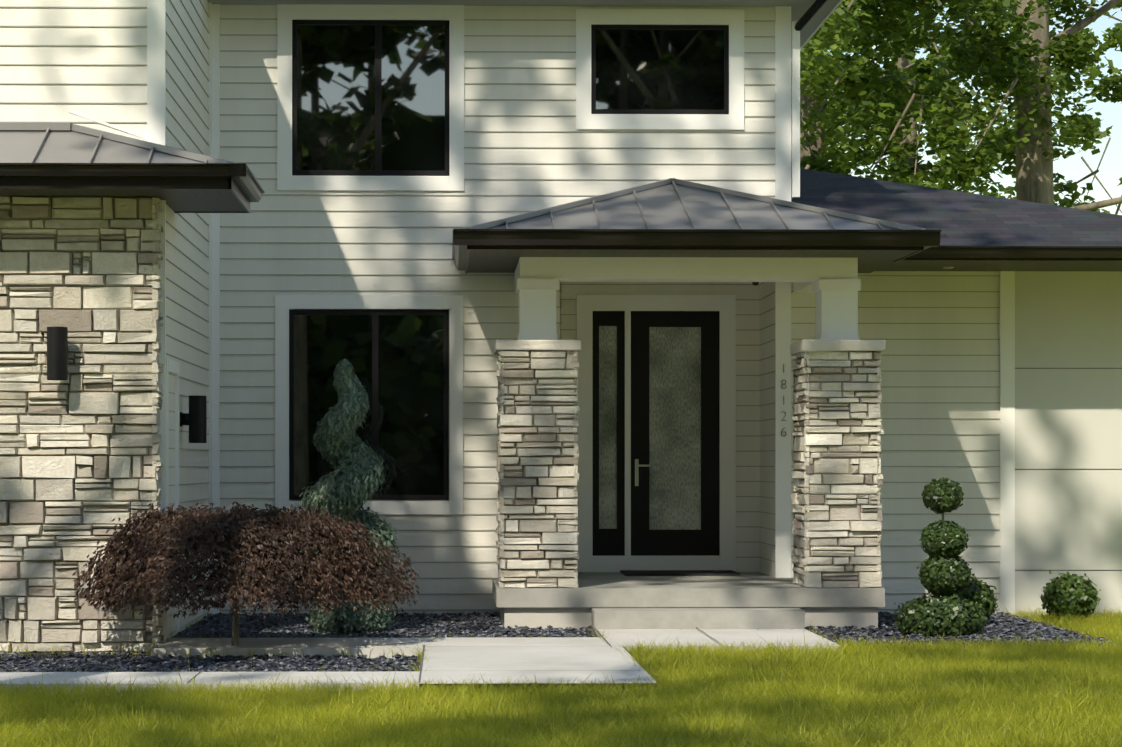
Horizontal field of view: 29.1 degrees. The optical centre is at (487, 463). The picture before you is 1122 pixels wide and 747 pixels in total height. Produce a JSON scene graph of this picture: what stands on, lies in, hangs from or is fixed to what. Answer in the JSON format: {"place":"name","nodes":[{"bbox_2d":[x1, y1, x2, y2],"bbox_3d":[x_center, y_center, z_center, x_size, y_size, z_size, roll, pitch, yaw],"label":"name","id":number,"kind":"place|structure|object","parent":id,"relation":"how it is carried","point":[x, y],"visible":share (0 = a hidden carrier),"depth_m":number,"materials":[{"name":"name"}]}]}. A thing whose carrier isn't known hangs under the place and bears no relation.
{"place":"outdoors","nodes":[
{"label":"outdoors","id":0,"kind":"place"},
{"bbox_2d":[0,197,155,653],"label":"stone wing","id":1,"kind":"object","parent":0,"point":[130,505],"depth_m":17.00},
{"bbox_2d":[0,197,163,653],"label":"stone wall","id":2,"kind":"structure","parent":1,"relation":"in","point":[40,559],"depth_m":16.96,"materials":[{"name":"beige stone"}]},
{"bbox_2d":[47,327,67,379],"bbox_3d":[-3.347,-0.854,16.837,0.160,0.410,0.230,0,0,-1],"label":"wall light","id":3,"kind":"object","parent":2,"relation":"attached to","point":[57,353],"visible":1,"depth_m":16.73,"materials":[{"name":"black metal"}]},
{"bbox_2d":[0,122,233,162],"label":"metal roof","id":4,"kind":"structure","parent":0,"point":[46,143],"depth_m":16.79,"materials":[{"name":"grey metal"}]},
{"bbox_2d":[0,189,234,196],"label":"wing soffit","id":5,"kind":"structure","parent":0,"point":[125,192],"depth_m":16.71,"materials":[{"name":"black metal"}]},
{"bbox_2d":[0,163,264,212],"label":"roof fascia","id":6,"kind":"structure","parent":5,"relation":"attached to","point":[239,181],"depth_m":16.40,"materials":[{"name":"black metal"}]},
{"bbox_2d":[154,197,246,211],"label":"wing soffit","id":7,"kind":"structure","parent":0,"point":[203,204],"depth_m":17.48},
{"bbox_2d":[0,629,838,698],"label":"concrete walks","id":8,"kind":"structure","parent":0,"point":[499,660],"depth_m":15.91,"materials":[{"name":"white concrete"}]},
{"bbox_2d":[188,627,720,681],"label":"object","id":9,"kind":"object","parent":8,"relation":"on","point":[473,646],"visible":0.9,"depth_m":14.93,"materials":[{"name":"grey"}]},
{"bbox_2d":[0,596,1121,746],"bbox_3d":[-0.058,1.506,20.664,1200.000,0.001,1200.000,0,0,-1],"label":"lawn","id":10,"kind":"structure","parent":0,"point":[605,731],"depth_m":12.57,"materials":[{"name":"plant"}]},
{"bbox_2d":[0,0,208,638],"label":"wing siding","id":11,"kind":"object","parent":10,"relation":"on","point":[59,59],"visible":0.15,"depth_m":17.21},
{"bbox_2d":[69,110,146,139],"bbox_3d":[-3.022,-2.695,17.202,0.625,0.241,0.012,0,0,-1],"label":"roof flashing","id":12,"kind":"object","parent":11,"relation":"attached to","point":[107,124],"visible":0.9,"depth_m":17.20,"materials":[{"name":"white metal"}]},
{"bbox_2d":[147,0,211,641],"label":"wing trim","id":13,"kind":"structure","parent":11,"relation":"attached to","point":[156,71],"depth_m":17.19,"materials":[{"name":"white wood"}]},
{"bbox_2d":[180,395,206,442],"bbox_3d":[-2.495,-0.374,18.318,0.220,0.400,0.150,0,0,-1],"label":"wall light","id":14,"kind":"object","parent":11,"relation":"attached to","point":[195,418],"depth_m":18.26,"materials":[{"name":"black metal"}]},
{"bbox_2d":[220,5,774,615],"bbox_3d":[0.048,-1.469,24.662,5.560,6.050,8.010,0,0,-1],"label":"house siding","id":15,"kind":"object","parent":10,"relation":"on","point":[528,147],"visible":0.38,"depth_m":20.66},
{"bbox_2d":[212,4,790,614],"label":"house trim","id":16,"kind":"structure","parent":15,"relation":"attached to","point":[588,306],"depth_m":20.66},
{"bbox_2d":[289,20,728,555],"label":"house window frames","id":17,"kind":"structure","parent":15,"relation":"in","point":[646,541],"depth_m":21.75,"materials":[{"name":"black metal"}]},
{"bbox_2d":[294,25,723,494],"bbox_3d":[0.206,-1.944,20.699,4.120,4.490,0.001,0,0,-1],"label":"window glass","id":18,"kind":"object","parent":17,"relation":"in","point":[659,69],"visible":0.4,"depth_m":20.68,"materials":[{"name":"glass"}]},
{"bbox_2d":[207,0,839,57],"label":"soffit","id":19,"kind":"structure","parent":15,"relation":"attached to","point":[799,8],"depth_m":20.56,"materials":[{"name":"grey"}]},
{"bbox_2d":[794,0,826,30],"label":"gutter","id":20,"kind":"object","parent":19,"relation":"on","point":[809,14],"visible":0.94,"depth_m":20.46,"materials":[{"name":"black metal"}]},
{"bbox_2d":[791,0,842,60],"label":"fascia","id":21,"kind":"structure","parent":19,"relation":"on","point":[822,23],"depth_m":21.50,"materials":[{"name":"white wood"}]},
{"bbox_2d":[465,178,925,229],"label":"porch roof","id":22,"kind":"structure","parent":15,"relation":"attached to","point":[671,203],"depth_m":19.01,"materials":[{"name":"grey metal"}]},
{"bbox_2d":[452,229,940,273],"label":"roof fascia","id":23,"kind":"structure","parent":22,"relation":"attached to","point":[465,242],"depth_m":18.26,"materials":[{"name":"black metal"}]},
{"bbox_2d":[792,21,799,197],"bbox_3d":[2.943,-3.384,20.660,0.070,1.680,0.060,0,0,-1],"label":"downspout","id":24,"kind":"object","parent":15,"relation":"attached to","point":[795,114],"visible":0.86,"depth_m":20.63,"materials":[{"name":"white metal"}]},
{"bbox_2d":[0,611,1117,671],"bbox_3d":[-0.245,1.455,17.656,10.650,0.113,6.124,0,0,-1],"label":"gravel chips","id":25,"kind":"object","parent":10,"relation":"on","point":[299,624],"visible":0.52,"depth_m":17.92,"materials":[{"name":"gravel"}]},
{"bbox_2d":[72,501,419,645],"bbox_3d":[-1.889,0.912,16.772,2.703,1.231,2.012,0,0,-1],"label":"maple","id":26,"kind":"object","parent":25,"relation":"on","point":[154,539],"depth_m":16.36,"materials":[{"name":"brown plant"}]},
{"bbox_2d":[287,359,399,634],"bbox_3d":[-1.262,0.362,18.571,1.000,2.525,0.935,0,0,-1],"label":"juniper","id":27,"kind":"object","parent":25,"relation":"on","point":[351,458],"depth_m":18.41,"materials":[{"name":"green plant"}]},
{"bbox_2d":[891,593,987,636],"bbox_3d":[3.815,1.314,18.251,0.790,0.447,0.802,0,0,17],"label":"shrub","id":28,"kind":"object","parent":25,"relation":"on","point":[936,615],"visible":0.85,"depth_m":18.02,"materials":[{"name":"green plant"}]},
{"bbox_2d":[948,576,997,625],"bbox_3d":[4.281,1.223,19.239,0.516,0.462,0.532,0,0,17],"label":"shrub","id":29,"kind":"object","parent":25,"relation":"on","point":[977,592],"visible":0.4,"depth_m":19.08,"materials":[{"name":"green plant"}]},
{"bbox_2d":[791,271,999,613],"bbox_3d":[6.347,-0.154,24.779,7.040,3.420,8.010,0,0,-1],"label":"wing siding","id":30,"kind":"object","parent":10,"relation":"on","point":[938,332],"visible":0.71,"depth_m":20.74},
{"bbox_2d":[791,167,1121,245],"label":"shingle roof","id":31,"kind":"structure","parent":30,"relation":"on","point":[957,218],"depth_m":20.92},
{"bbox_2d":[901,246,1121,260],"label":"wing gutter","id":32,"kind":"object","parent":31,"relation":"attached to","point":[1026,253],"visible":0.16,"depth_m":19.46,"materials":[{"name":"metal"}]},
{"bbox_2d":[1000,271,1014,614],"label":"wing trim","id":33,"kind":"structure","parent":30,"relation":"attached to","point":[1007,439],"depth_m":20.73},
{"bbox_2d":[891,12,916,169],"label":"tree trunk","id":34,"kind":"object","parent":10,"relation":"on","point":[903,62],"visible":0.04,"depth_m":50.61,"materials":[{"name":"brown plant"}]},
{"bbox_2d":[800,29,1121,209],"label":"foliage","id":35,"kind":"object","parent":10,"relation":"on","point":[817,145],"visible":0.12,"depth_m":35.63,"materials":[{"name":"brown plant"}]},
{"bbox_2d":[791,0,1121,198],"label":"foliage","id":36,"kind":"object","parent":35,"relation":"attached to","point":[1010,60],"depth_m":34.26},
{"bbox_2d":[1014,0,1121,204],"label":"tree trunk","id":37,"kind":"object","parent":10,"relation":"on","point":[1034,176],"visible":0.35,"depth_m":36.09,"materials":[{"name":"brown plant"}]},
{"bbox_2d":[791,0,1121,213],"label":"foliage","id":38,"kind":"object","parent":37,"relation":"attached to","point":[924,68],"depth_m":41.79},
{"bbox_2d":[791,3,1121,213],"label":"foliage","id":39,"kind":"object","parent":37,"relation":"attached to","point":[1081,128],"depth_m":73.28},
{"bbox_2d":[1040,570,1100,621],"bbox_3d":[5.426,1.265,20.121,0.581,0.544,0.576,0,0,-1],"label":"shrub","id":40,"kind":"object","parent":10,"relation":"on","point":[1078,595],"depth_m":19.96,"materials":[{"name":"green plant"}]},
{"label":"topiary skirt","id":41,"kind":"object","parent":10,"relation":"on","visible":0},
{"bbox_2d":[916,477,974,595],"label":"topiary balls","id":42,"kind":"object","parent":41,"relation":"on","point":[938,573],"visible":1,"depth_m":18.22},
{"bbox_2d":[635,459,649,485],"bbox_3d":[1.550,0.091,21.712,0.145,0.270,0.056,0,0,-1],"label":"door handle","id":43,"kind":"object","parent":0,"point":[637,465],"visible":0.98,"depth_m":21.72,"materials":[{"name":"silver metal"}]},
{"bbox_2d":[599,326,700,529],"bbox_3d":[1.631,-0.359,21.776,1.029,2.050,0.001,0,0,-1],"label":"door glass","id":44,"kind":"object","parent":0,"point":[675,428],"visible":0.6,"depth_m":21.78,"materials":[{"name":"grey glass"}]},
{"bbox_2d":[467,257,899,272],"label":"porch soffits","id":45,"kind":"object","parent":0,"point":[509,265],"visible":0.8,"depth_m":19.82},
{"bbox_2d":[500,607,877,628],"bbox_3d":[1.768,1.406,19.823,3.280,0.300,1.750,0,0,-1],"label":"porch foundation","id":46,"kind":"object","parent":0,"point":[580,617],"visible":0.21,"depth_m":18.93,"materials":[{"name":"grey concrete"}]},
{"bbox_2d":[492,572,884,628],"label":"porch slab","id":47,"kind":"structure","parent":46,"relation":"on","point":[619,589],"depth_m":18.89,"materials":[{"name":"grey concrete"}]},
{"bbox_2d":[620,570,740,575],"bbox_3d":[1.890,1.081,21.340,1.120,0.022,0.680,0,0,-1],"label":"doormat","id":48,"kind":"object","parent":47,"relation":"on","point":[678,573],"visible":1,"depth_m":21.12,"materials":[{"name":"rubber"}]},
{"bbox_2d":[495,351,883,587],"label":"porch pier","id":49,"kind":"structure","parent":0,"point":[834,468],"depth_m":18.97,"materials":[{"name":"beige stone"}]},
{"bbox_2d":[494,339,885,354],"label":"column caps","id":50,"kind":"object","parent":49,"relation":"on","point":[795,348],"visible":0.9,"depth_m":18.94,"materials":[{"name":"beige stone"}]},
{"bbox_2d":[514,257,860,339],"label":"porch posts","id":51,"kind":"object","parent":50,"relation":"on","point":[834,284],"depth_m":19.13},
{"bbox_2d":[469,250,917,257],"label":"porch soffit","id":52,"kind":"structure","parent":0,"point":[722,253],"depth_m":18.78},
{"bbox_2d":[828,0,1121,214],"label":"sky","id":53,"kind":"structure","parent":0,"point":[1073,167],"materials":[{"name":"white"}]},
{"bbox_2d":[876,261,1121,270],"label":"wing soffit","id":54,"kind":"structure","parent":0,"point":[1012,265],"depth_m":20.24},
{"bbox_2d":[1015,271,1121,617],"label":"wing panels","id":55,"kind":"object","parent":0,"point":[1068,419],"visible":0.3,"depth_m":20.75,"materials":[{"name":"white paint"}]},
{"bbox_2d":[1015,368,1121,570],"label":"panel grooves","id":56,"kind":"object","parent":55,"relation":"attached to","point":[1068,469],"depth_m":20.77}
]}

